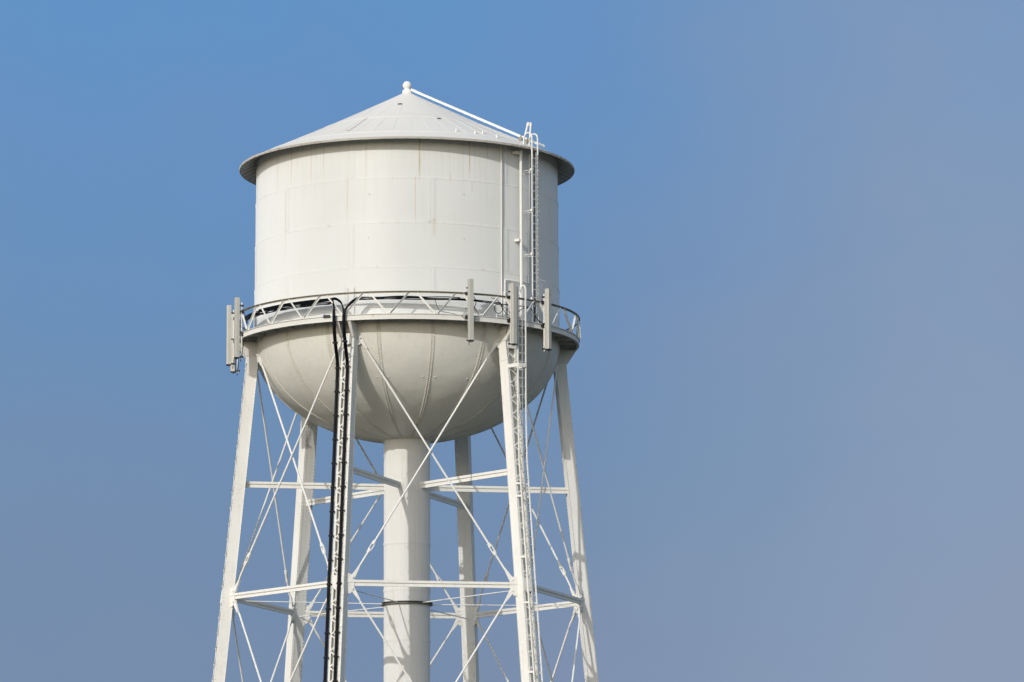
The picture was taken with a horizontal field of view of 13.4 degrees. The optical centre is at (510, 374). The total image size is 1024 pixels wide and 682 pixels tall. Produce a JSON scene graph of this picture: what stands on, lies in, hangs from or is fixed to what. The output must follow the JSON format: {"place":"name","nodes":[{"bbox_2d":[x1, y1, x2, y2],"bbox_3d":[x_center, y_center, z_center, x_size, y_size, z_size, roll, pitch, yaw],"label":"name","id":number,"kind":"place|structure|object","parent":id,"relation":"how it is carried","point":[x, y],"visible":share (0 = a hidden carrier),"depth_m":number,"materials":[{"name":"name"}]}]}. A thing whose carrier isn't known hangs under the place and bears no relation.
{"place":"outdoors","nodes":[
{"label":"outdoors","id":0,"kind":"place"},
{"bbox_2d":[0,0,1023,681],"label":"sky","id":1,"kind":"structure","parent":0,"point":[791,232],"materials":[{"name":"blue"}]},
{"label":"ground","id":2,"kind":"structure","parent":0,"visible":0},
{"bbox_2d":[212,81,598,681],"bbox_3d":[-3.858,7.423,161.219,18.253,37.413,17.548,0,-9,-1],"label":"water tower","id":3,"kind":"structure","parent":2,"relation":"on","point":[406,192],"depth_m":158.74,"materials":[{"name":"metal"}]},
{"bbox_2d":[226,305,240,368],"bbox_3d":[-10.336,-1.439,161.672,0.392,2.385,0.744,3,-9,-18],"label":"panel antenna","id":4,"kind":"object","parent":3,"relation":"attached to","point":[228,347],"visible":0.74,"depth_m":161.81,"materials":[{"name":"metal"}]},
{"bbox_2d":[230,314,240,373],"bbox_3d":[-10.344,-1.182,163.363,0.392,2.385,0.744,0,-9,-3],"label":"panel antenna","id":5,"kind":"object","parent":3,"relation":"attached to","point":[233,370],"visible":0.35,"depth_m":163.48,"materials":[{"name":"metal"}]},
{"bbox_2d":[234,297,250,361],"bbox_3d":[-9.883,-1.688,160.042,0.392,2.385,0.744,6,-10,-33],"label":"panel antenna","id":6,"kind":"object","parent":3,"relation":"attached to","point":[238,333],"visible":1,"depth_m":160.16,"materials":[{"name":"plastic"}]},
{"bbox_2d":[240,298,339,681],"bbox_3d":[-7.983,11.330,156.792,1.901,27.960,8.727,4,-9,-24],"label":"coaxial cables","id":7,"kind":"object","parent":3,"relation":"attached to","point":[331,511],"visible":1,"depth_m":155.75,"materials":[{"name":"black rubber"}]},
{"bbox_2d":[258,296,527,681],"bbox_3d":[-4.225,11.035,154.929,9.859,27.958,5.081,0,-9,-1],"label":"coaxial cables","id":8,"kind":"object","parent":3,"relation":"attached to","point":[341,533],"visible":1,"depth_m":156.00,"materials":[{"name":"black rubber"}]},
{"bbox_2d":[435,279,475,342],"bbox_3d":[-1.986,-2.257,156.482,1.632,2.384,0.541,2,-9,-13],"label":"panel antenna","id":9,"kind":"object","parent":3,"relation":"attached to","point":[469,316],"visible":1,"depth_m":156.40,"materials":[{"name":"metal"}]},
{"bbox_2d":[492,283,516,345],"bbox_3d":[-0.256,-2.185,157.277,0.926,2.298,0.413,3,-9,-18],"label":"panel antenna","id":10,"kind":"object","parent":3,"relation":"attached to","point":[512,319],"visible":1,"depth_m":157.27,"materials":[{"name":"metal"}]},
{"bbox_2d":[519,288,551,351],"bbox_3d":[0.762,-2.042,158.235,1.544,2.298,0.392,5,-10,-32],"label":"panel antenna","id":11,"kind":"object","parent":3,"relation":"attached to","point":[546,304],"visible":1,"depth_m":158.49,"materials":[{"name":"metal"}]}
]}

